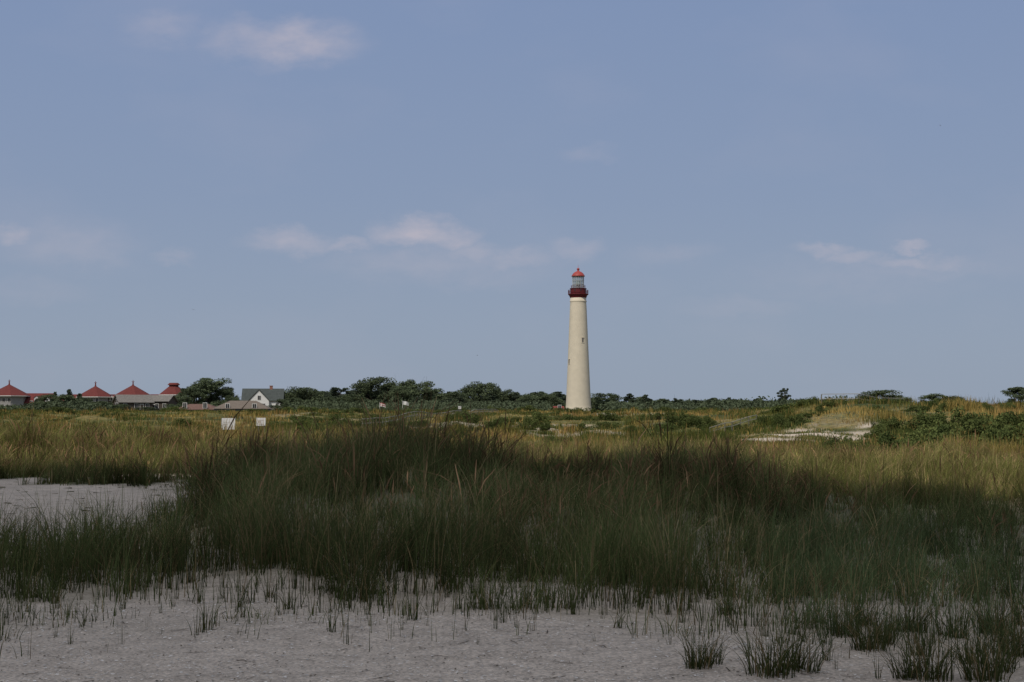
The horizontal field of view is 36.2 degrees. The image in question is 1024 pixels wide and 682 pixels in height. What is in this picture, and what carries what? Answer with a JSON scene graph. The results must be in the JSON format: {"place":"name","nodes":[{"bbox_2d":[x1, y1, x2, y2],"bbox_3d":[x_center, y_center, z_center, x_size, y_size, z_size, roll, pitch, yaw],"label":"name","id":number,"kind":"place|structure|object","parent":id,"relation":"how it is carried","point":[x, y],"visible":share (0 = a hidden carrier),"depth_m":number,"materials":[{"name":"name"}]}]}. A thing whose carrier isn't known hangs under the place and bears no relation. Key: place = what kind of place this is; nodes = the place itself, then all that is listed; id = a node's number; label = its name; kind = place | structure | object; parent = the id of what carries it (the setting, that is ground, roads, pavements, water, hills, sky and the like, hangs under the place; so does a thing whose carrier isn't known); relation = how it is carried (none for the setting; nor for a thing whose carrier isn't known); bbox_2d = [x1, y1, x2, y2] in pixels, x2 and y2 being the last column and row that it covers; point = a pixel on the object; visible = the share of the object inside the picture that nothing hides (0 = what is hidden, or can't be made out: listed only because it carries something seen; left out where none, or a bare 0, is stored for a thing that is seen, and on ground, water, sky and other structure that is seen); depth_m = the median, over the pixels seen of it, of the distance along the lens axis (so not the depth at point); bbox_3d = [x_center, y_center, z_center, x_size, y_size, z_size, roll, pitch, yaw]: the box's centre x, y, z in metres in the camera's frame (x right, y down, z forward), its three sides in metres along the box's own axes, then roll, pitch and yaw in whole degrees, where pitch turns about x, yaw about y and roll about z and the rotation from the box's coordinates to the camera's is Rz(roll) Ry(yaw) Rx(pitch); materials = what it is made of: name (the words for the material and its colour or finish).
{"place":"outdoors","nodes":[
{"label":"outdoors","id":0,"kind":"place"},
{"bbox_2d":[7,600,956,681],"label":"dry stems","id":1,"kind":"object","parent":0,"point":[371,668],"visible":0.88,"depth_m":11.17,"materials":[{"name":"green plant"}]},
{"bbox_2d":[1,584,1002,681],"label":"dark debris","id":2,"kind":"object","parent":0,"point":[361,644],"visible":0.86,"depth_m":11.44,"materials":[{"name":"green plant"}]},
{"bbox_2d":[0,403,1023,681],"bbox_3d":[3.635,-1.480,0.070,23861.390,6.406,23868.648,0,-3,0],"label":"ground","id":3,"kind":"structure","parent":0,"point":[640,651],"depth_m":12.30,"materials":[{"name":"sand"}]},
{"bbox_2d":[35,394,59,401],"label":"leafy tree","id":4,"kind":"object","parent":3,"relation":"on","point":[43,397],"visible":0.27,"depth_m":539.09,"materials":[{"name":"green plant"}]},
{"bbox_2d":[43,406,78,413],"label":"bush","id":5,"kind":"object","parent":3,"relation":"on","point":[65,409],"visible":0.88,"depth_m":296.45,"materials":[{"name":"green plant"}]},
{"bbox_2d":[55,394,84,405],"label":"leafy tree","id":6,"kind":"object","parent":3,"relation":"on","point":[65,397],"visible":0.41,"depth_m":528.13,"materials":[{"name":"green plant"}]},
{"bbox_2d":[0,482,182,523],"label":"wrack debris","id":7,"kind":"object","parent":3,"relation":"on","point":[73,491],"visible":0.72,"depth_m":33.92,"materials":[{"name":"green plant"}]},
{"bbox_2d":[0,379,186,405],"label":"seaside retreat house","id":8,"kind":"structure","parent":3,"relation":"on","point":[10,395],"depth_m":613.31,"materials":[{"name":"red"}]},
{"bbox_2d":[112,395,154,410],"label":"shingled house","id":9,"kind":"structure","parent":3,"relation":"on","point":[136,401],"depth_m":517.08,"materials":[{"name":"grey wood"}]},
{"bbox_2d":[151,395,178,410],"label":"shingled house","id":10,"kind":"structure","parent":3,"relation":"on","point":[160,401],"depth_m":526.27,"materials":[{"name":"grey wood"}]},
{"bbox_2d":[164,419,195,426],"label":"bush","id":11,"kind":"object","parent":3,"relation":"on","point":[175,423],"visible":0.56,"depth_m":149.06,"materials":[{"name":"green plant"}]},
{"bbox_2d":[175,395,193,406],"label":"leafy tree","id":12,"kind":"object","parent":3,"relation":"on","point":[181,399],"visible":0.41,"depth_m":558.65,"materials":[{"name":"green plant"}]},
{"bbox_2d":[177,388,204,403],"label":"leafy tree","id":13,"kind":"object","parent":3,"relation":"on","point":[193,392],"visible":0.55,"depth_m":588.43,"materials":[{"name":"green plant"}]},
{"bbox_2d":[173,403,215,410],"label":"bungalow","id":14,"kind":"object","parent":3,"relation":"on","point":[203,406],"visible":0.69,"depth_m":436.25,"materials":[{"name":"pink"}]},
{"bbox_2d":[191,595,215,629],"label":"grass tuft","id":15,"kind":"object","parent":3,"relation":"on","point":[204,614],"visible":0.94,"depth_m":12.51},
{"bbox_2d":[185,377,236,406],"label":"leafy tree","id":16,"kind":"object","parent":3,"relation":"on","point":[209,386],"visible":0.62,"depth_m":595.86,"materials":[{"name":"green plant"}]},
{"bbox_2d":[207,386,238,404],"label":"leafy tree","id":17,"kind":"object","parent":3,"relation":"on","point":[225,392],"visible":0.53,"depth_m":598.21,"materials":[{"name":"green plant"}]},
{"bbox_2d":[222,418,234,429],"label":"notice sign","id":18,"kind":"object","parent":3,"relation":"on","point":[227,420],"visible":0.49,"depth_m":89.86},
{"bbox_2d":[212,401,271,410],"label":"bungalow","id":19,"kind":"object","parent":3,"relation":"on","point":[233,405],"visible":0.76,"depth_m":426.01,"materials":[{"name":"grey"}]},
{"bbox_2d":[241,386,284,409],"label":"white cottage","id":20,"kind":"structure","parent":3,"relation":"on","point":[270,396],"depth_m":541.65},
{"bbox_2d":[278,397,303,408],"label":"leafy tree","id":21,"kind":"object","parent":3,"relation":"on","point":[292,402],"visible":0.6,"depth_m":498.27,"materials":[{"name":"green plant"}]},
{"bbox_2d":[284,405,316,411],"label":"bush","id":22,"kind":"object","parent":3,"relation":"on","point":[302,407],"visible":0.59,"depth_m":334.91,"materials":[{"name":"green plant"}]},
{"bbox_2d":[285,386,322,403],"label":"leafy tree","id":23,"kind":"object","parent":3,"relation":"on","point":[304,393],"visible":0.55,"depth_m":556.42,"materials":[{"name":"green plant"}]},
{"bbox_2d":[323,598,349,632],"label":"grass tuft","id":24,"kind":"object","parent":3,"relation":"on","point":[330,629],"visible":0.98,"depth_m":12.43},
{"bbox_2d":[323,387,355,397],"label":"pine tree","id":25,"kind":"object","parent":3,"relation":"on","point":[334,389],"visible":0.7,"depth_m":543.62,"materials":[{"name":"green plant"}]},
{"bbox_2d":[339,394,365,407],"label":"leafy tree","id":26,"kind":"object","parent":3,"relation":"on","point":[349,397],"visible":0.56,"depth_m":537.35,"materials":[{"name":"green plant"}]},
{"bbox_2d":[349,383,379,402],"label":"leafy tree","id":27,"kind":"object","parent":3,"relation":"on","point":[354,384],"visible":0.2,"depth_m":572.38,"materials":[{"name":"green plant"}]},
{"bbox_2d":[352,376,396,403],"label":"leafy tree","id":28,"kind":"object","parent":3,"relation":"on","point":[372,382],"visible":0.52,"depth_m":568.26,"materials":[{"name":"green plant"}]},
{"bbox_2d":[389,385,414,401],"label":"leafy tree","id":29,"kind":"object","parent":3,"relation":"on","point":[403,390],"visible":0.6,"depth_m":557.57,"materials":[{"name":"green plant"}]},
{"bbox_2d":[401,576,425,620],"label":"grass tuft","id":30,"kind":"object","parent":3,"relation":"on","point":[413,617],"visible":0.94,"depth_m":13.06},
{"bbox_2d":[390,379,439,402],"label":"leafy tree","id":31,"kind":"object","parent":3,"relation":"on","point":[414,386],"visible":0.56,"depth_m":567.54,"materials":[{"name":"green plant"}]},
{"bbox_2d":[362,409,498,426],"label":"boardwalk railing","id":32,"kind":"object","parent":3,"relation":"on","point":[489,410],"visible":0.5,"depth_m":202.23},
{"bbox_2d":[0,395,881,410],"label":"distant thicket","id":33,"kind":"object","parent":3,"relation":"on","point":[612,404],"visible":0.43,"depth_m":467.86,"materials":[{"name":"green plant"}]},
{"bbox_2d":[443,391,472,401],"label":"leafy tree","id":34,"kind":"object","parent":3,"relation":"on","point":[454,394],"visible":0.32,"depth_m":558.70,"materials":[{"name":"green plant"}]},
{"bbox_2d":[455,410,479,422],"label":"bush","id":35,"kind":"object","parent":3,"relation":"on","point":[473,414],"visible":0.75,"depth_m":165.80,"materials":[{"name":"green plant"}]},
{"bbox_2d":[461,381,503,404],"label":"leafy tree","id":36,"kind":"object","parent":3,"relation":"on","point":[481,392],"visible":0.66,"depth_m":577.28,"materials":[{"name":"green plant"}]},
{"bbox_2d":[484,418,509,428],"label":"bush","id":37,"kind":"object","parent":3,"relation":"on","point":[494,422],"visible":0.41,"depth_m":122.39,"materials":[{"name":"green plant"}]},
{"bbox_2d":[494,388,513,401],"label":"leafy tree","id":38,"kind":"object","parent":3,"relation":"on","point":[501,392],"visible":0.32,"depth_m":588.32,"materials":[{"name":"green plant"}]},
{"bbox_2d":[0,380,1023,669],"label":"dune grass","id":39,"kind":"structure","parent":3,"relation":"on","point":[250,480],"depth_m":18.79,"materials":[{"name":"plant"}]},
{"bbox_2d":[0,393,1023,461],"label":"meadow grass","id":40,"kind":"structure","parent":3,"relation":"on","point":[970,406],"depth_m":122.46,"materials":[{"name":"plant"}]},
{"bbox_2d":[502,392,535,405],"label":"leafy tree","id":41,"kind":"object","parent":3,"relation":"on","point":[508,395],"visible":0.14,"depth_m":579.67,"materials":[{"name":"green plant"}]},
{"bbox_2d":[517,418,551,430],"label":"bush","id":42,"kind":"object","parent":3,"relation":"on","point":[547,426],"visible":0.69,"depth_m":127.28,"materials":[{"name":"green plant"}]},
{"bbox_2d":[523,410,550,425],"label":"bush","id":43,"kind":"object","parent":3,"relation":"on","point":[538,415],"visible":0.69,"depth_m":159.54,"materials":[{"name":"green plant"}]},
{"bbox_2d":[529,394,565,406],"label":"leafy tree","id":44,"kind":"object","parent":3,"relation":"on","point":[552,399],"visible":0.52,"depth_m":552.62,"materials":[{"name":"green plant"}]},
{"bbox_2d":[542,435,569,442],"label":"bush","id":45,"kind":"object","parent":3,"relation":"on","point":[551,436],"visible":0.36,"depth_m":88.55,"materials":[{"name":"green plant"}]},
{"bbox_2d":[554,414,586,420],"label":"bush","id":46,"kind":"object","parent":3,"relation":"on","point":[568,417],"visible":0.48,"depth_m":183.90,"materials":[{"name":"green plant"}]},
{"bbox_2d":[566,268,590,410],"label":"lighthouse","id":47,"kind":"object","parent":3,"relation":"on","point":[578,395],"visible":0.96,"depth_m":528.86,"materials":[{"name":"beige brick"}]},
{"bbox_2d":[592,399,613,410],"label":"leafy tree","id":48,"kind":"object","parent":3,"relation":"on","point":[595,405],"visible":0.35,"depth_m":550.32,"materials":[{"name":"green plant"}]},
{"bbox_2d":[591,412,620,420],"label":"bush","id":49,"kind":"object","parent":3,"relation":"on","point":[612,417],"visible":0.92,"depth_m":179.45,"materials":[{"name":"green plant"}]},
{"bbox_2d":[590,393,622,408],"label":"leafy tree","id":50,"kind":"object","parent":3,"relation":"on","point":[614,397],"visible":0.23,"depth_m":567.25,"materials":[{"name":"green plant"}]},
{"bbox_2d":[591,421,622,428],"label":"bush","id":51,"kind":"object","parent":3,"relation":"on","point":[614,424],"visible":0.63,"depth_m":156.95,"materials":[{"name":"green plant"}]},
{"bbox_2d":[637,412,661,419],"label":"bush","id":52,"kind":"object","parent":3,"relation":"on","point":[649,417],"visible":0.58,"depth_m":176.66,"materials":[{"name":"green plant"}]},
{"bbox_2d":[654,421,678,431],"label":"bush","id":53,"kind":"object","parent":3,"relation":"on","point":[674,426],"visible":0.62,"depth_m":134.54,"materials":[{"name":"green plant"}]},
{"bbox_2d":[663,410,696,426],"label":"bush","id":54,"kind":"object","parent":3,"relation":"on","point":[668,417],"visible":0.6,"depth_m":139.28,"materials":[{"name":"green plant"}]},
{"bbox_2d":[683,643,698,668],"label":"grass tuft","id":55,"kind":"object","parent":3,"relation":"on","point":[692,667],"visible":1,"depth_m":10.53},
{"bbox_2d":[675,415,711,428],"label":"bush","id":56,"kind":"object","parent":3,"relation":"on","point":[700,423],"visible":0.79,"depth_m":135.93,"materials":[{"name":"green plant"}]},
{"bbox_2d":[651,625,746,669],"bbox_3d":[1.259,2.064,10.620,0.679,0.326,0.713,0,-3,8],"label":"grass tuft","id":57,"kind":"object","parent":3,"relation":"on","point":[698,664],"visible":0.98,"depth_m":10.55,"materials":[{"name":"plant"}]},
{"bbox_2d":[691,626,732,664],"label":"grass tuft","id":58,"kind":"object","parent":3,"relation":"on","point":[719,656],"visible":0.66,"depth_m":10.73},
{"bbox_2d":[701,417,723,426],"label":"bush","id":59,"kind":"object","parent":3,"relation":"on","point":[710,421],"visible":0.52,"depth_m":142.09,"materials":[{"name":"green plant"}]},
{"bbox_2d":[711,590,739,614],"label":"grass tuft","id":60,"kind":"object","parent":3,"relation":"on","point":[724,606],"visible":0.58,"depth_m":13.65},
{"bbox_2d":[709,415,756,431],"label":"boardwalk railing","id":61,"kind":"object","parent":3,"relation":"on","point":[731,426],"visible":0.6,"depth_m":129.82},
{"bbox_2d":[755,415,774,424],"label":"bush","id":62,"kind":"object","parent":3,"relation":"on","point":[760,418],"visible":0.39,"depth_m":124.63,"materials":[{"name":"green plant"}]},
{"bbox_2d":[759,610,778,636],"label":"grass tuft","id":63,"kind":"object","parent":3,"relation":"on","point":[767,624],"visible":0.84,"depth_m":12.23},
{"bbox_2d":[703,615,836,678],"bbox_3d":[1.673,2.000,10.309,0.856,0.440,1.045,-2,-3,31],"label":"grass tuft","id":64,"kind":"object","parent":3,"relation":"on","point":[766,669],"visible":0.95,"depth_m":10.29,"materials":[{"name":"plant"}]},
{"bbox_2d":[768,403,796,412],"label":"bush","id":65,"kind":"object","parent":3,"relation":"on","point":[779,407],"visible":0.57,"depth_m":155.70,"materials":[{"name":"green plant"}]},
{"bbox_2d":[776,388,790,400],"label":"pine tree","id":66,"kind":"object","parent":3,"relation":"on","point":[785,391],"visible":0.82,"depth_m":519.30,"materials":[{"name":"green plant"}]},
{"bbox_2d":[771,412,797,429],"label":"bush","id":67,"kind":"object","parent":3,"relation":"on","point":[781,420],"visible":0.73,"depth_m":118.96,"materials":[{"name":"green plant"}]},
{"bbox_2d":[734,622,840,670],"bbox_3d":[1.846,2.061,10.617,0.787,0.360,0.749,-1,-3,22],"label":"grass tuft","id":68,"kind":"object","parent":3,"relation":"on","point":[800,655],"visible":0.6,"depth_m":10.57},
{"bbox_2d":[786,413,813,425],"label":"bush","id":69,"kind":"object","parent":3,"relation":"on","point":[799,417],"visible":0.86,"depth_m":119.12,"materials":[{"name":"green plant"}]},
{"bbox_2d":[795,397,818,406],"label":"bush","id":70,"kind":"object","parent":3,"relation":"on","point":[799,402],"visible":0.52,"depth_m":154.60,"materials":[{"name":"green plant"}]},
{"bbox_2d":[778,629,847,673],"bbox_3d":[2.047,2.078,10.531,0.545,0.322,0.463,0,-3,7],"label":"grass tuft","id":71,"kind":"object","parent":3,"relation":"on","point":[809,665],"visible":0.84,"depth_m":10.50,"materials":[{"name":"plant"}]},
{"bbox_2d":[807,625,835,660],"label":"grass tuft","id":72,"kind":"object","parent":3,"relation":"on","point":[828,657],"visible":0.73,"depth_m":11.02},
{"bbox_2d":[814,400,838,408],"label":"bush","id":73,"kind":"object","parent":3,"relation":"on","point":[827,404],"visible":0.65,"depth_m":138.47,"materials":[{"name":"green plant"}]},
{"bbox_2d":[819,434,866,448],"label":"bush","id":74,"kind":"object","parent":3,"relation":"on","point":[830,442],"visible":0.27,"depth_m":69.18,"materials":[{"name":"green plant"}]},
{"bbox_2d":[823,597,880,637],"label":"grass tuft","id":75,"kind":"object","parent":3,"relation":"on","point":[837,627],"visible":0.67,"depth_m":12.28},
{"bbox_2d":[830,607,913,651],"bbox_3d":[2.666,2.114,11.566,0.892,0.376,0.731,2,-4,-35],"label":"grass tuft","id":76,"kind":"object","parent":3,"relation":"on","point":[859,646],"visible":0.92,"depth_m":11.54,"materials":[{"name":"plant"}]},
{"bbox_2d":[850,591,897,626],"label":"grass tuft","id":77,"kind":"object","parent":3,"relation":"on","point":[865,611],"visible":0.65,"depth_m":12.77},
{"bbox_2d":[863,422,892,438],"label":"bush","id":78,"kind":"object","parent":3,"relation":"on","point":[879,429],"visible":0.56,"depth_m":100.33,"materials":[{"name":"green plant"}]},
{"bbox_2d":[857,389,909,400],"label":"leafy tree","id":79,"kind":"object","parent":3,"relation":"on","point":[884,395],"visible":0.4,"depth_m":419.56,"materials":[{"name":"green plant"}]},
{"bbox_2d":[859,604,917,644],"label":"grass tuft","id":80,"kind":"object","parent":3,"relation":"on","point":[889,635],"visible":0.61,"depth_m":11.86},
{"bbox_2d":[881,416,910,430],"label":"bush","id":81,"kind":"object","parent":3,"relation":"on","point":[890,424],"visible":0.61,"depth_m":103.18,"materials":[{"name":"green plant"}]},
{"bbox_2d":[867,636,936,680],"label":"grass tuft","id":82,"kind":"object","parent":3,"relation":"on","point":[902,675],"visible":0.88,"depth_m":10.36,"materials":[{"name":"plant"}]},
{"bbox_2d":[868,588,947,633],"bbox_3d":[3.188,2.148,12.563,0.915,0.386,0.749,-1,-3,18],"label":"grass tuft","id":83,"kind":"object","parent":3,"relation":"on","point":[917,619],"visible":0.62,"depth_m":12.49,"materials":[{"name":"plant"}]},
{"bbox_2d":[876,430,944,451],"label":"bush","id":84,"kind":"object","parent":3,"relation":"on","point":[888,439],"visible":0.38,"depth_m":65.64,"materials":[{"name":"green plant"}]},
{"bbox_2d":[901,405,929,411],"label":"bush","id":85,"kind":"object","parent":3,"relation":"on","point":[914,408],"visible":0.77,"depth_m":125.66,"materials":[{"name":"green plant"}]},
{"bbox_2d":[897,617,947,655],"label":"grass tuft","id":86,"kind":"object","parent":3,"relation":"on","point":[930,638],"visible":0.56,"depth_m":11.32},
{"bbox_2d":[876,625,978,681],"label":"grass tuft","id":87,"kind":"object","parent":3,"relation":"on","point":[926,672],"visible":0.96,"depth_m":10.31,"materials":[{"name":"plant"}]},
{"bbox_2d":[904,409,950,432],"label":"bush","id":88,"kind":"object","parent":3,"relation":"on","point":[921,417],"visible":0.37,"depth_m":101.45,"materials":[{"name":"green plant"}]},
{"bbox_2d":[917,393,948,401],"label":"leafy tree","id":89,"kind":"object","parent":3,"relation":"on","point":[932,396],"visible":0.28,"depth_m":298.73,"materials":[{"name":"green plant"}]},
{"bbox_2d":[912,423,976,441],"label":"bush","id":90,"kind":"object","parent":3,"relation":"on","point":[937,433],"visible":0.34,"depth_m":72.40,"materials":[{"name":"green plant"}]},
{"bbox_2d":[916,592,989,638],"bbox_3d":[3.393,2.142,12.274,0.671,0.396,0.569,1,-3,-23],"label":"grass tuft","id":91,"kind":"object","parent":3,"relation":"on","point":[948,621],"visible":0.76,"depth_m":12.25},
{"bbox_2d":[928,404,984,427],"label":"bush","id":92,"kind":"object","parent":3,"relation":"on","point":[956,413],"visible":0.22,"depth_m":103.08,"materials":[{"name":"green plant"}]},
{"bbox_2d":[942,414,996,442],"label":"bush","id":93,"kind":"object","parent":3,"relation":"on","point":[973,425],"visible":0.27,"depth_m":78.04,"materials":[{"name":"green plant"}]},
{"bbox_2d":[920,621,1023,681],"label":"grass tuft","id":94,"kind":"object","parent":3,"relation":"on","point":[994,675],"visible":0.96,"depth_m":10.23,"materials":[{"name":"plant"}]},
{"bbox_2d":[943,622,1012,663],"bbox_3d":[3.226,2.110,10.882,0.456,0.318,0.537,0,-3,4],"label":"grass tuft","id":95,"kind":"object","parent":3,"relation":"on","point":[971,647],"visible":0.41,"depth_m":10.94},
{"bbox_2d":[953,411,1014,429],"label":"bush","id":96,"kind":"object","parent":3,"relation":"on","point":[987,420],"visible":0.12,"depth_m":102.62,"materials":[{"name":"green plant"}]},
{"bbox_2d":[954,588,1023,635],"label":"grass tuft","id":97,"kind":"object","parent":3,"relation":"on","point":[988,614],"visible":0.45,"depth_m":12.49,"materials":[{"name":"plant"}]},
{"bbox_2d":[956,627,1023,672],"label":"grass tuft","id":98,"kind":"object","parent":3,"relation":"on","point":[1014,662],"visible":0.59,"depth_m":10.54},
{"bbox_2d":[970,414,1023,445],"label":"bush","id":99,"kind":"object","parent":3,"relation":"on","point":[1003,430],"visible":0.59,"depth_m":70.39,"materials":[{"name":"green plant"}]},
{"bbox_2d":[981,611,1023,657],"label":"grass tuft","id":100,"kind":"object","parent":3,"relation":"on","point":[1004,641],"visible":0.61,"depth_m":11.26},
{"bbox_2d":[983,586,1023,624],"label":"grass tuft","id":101,"kind":"object","parent":3,"relation":"on","point":[1017,606],"visible":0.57,"depth_m":13.02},
{"bbox_2d":[996,411,1023,426],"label":"bush","id":102,"kind":"object","parent":3,"relation":"on","point":[1010,420],"visible":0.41,"depth_m":100.16,"materials":[{"name":"green plant"}]},
{"bbox_2d":[1002,386,1023,402],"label":"leafy tree","id":103,"kind":"object","parent":3,"relation":"on","point":[1013,392],"visible":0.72,"depth_m":329.08,"materials":[{"name":"green plant"}]},
{"bbox_2d":[0,0,1023,404],"label":"sky","id":104,"kind":"structure","parent":0,"point":[750,198],"materials":[{"name":"blue"}]},
{"bbox_2d":[1,601,1023,681],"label":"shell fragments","id":105,"kind":"object","parent":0,"point":[440,680],"visible":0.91,"depth_m":11.39,"materials":[{"name":"white stone"}]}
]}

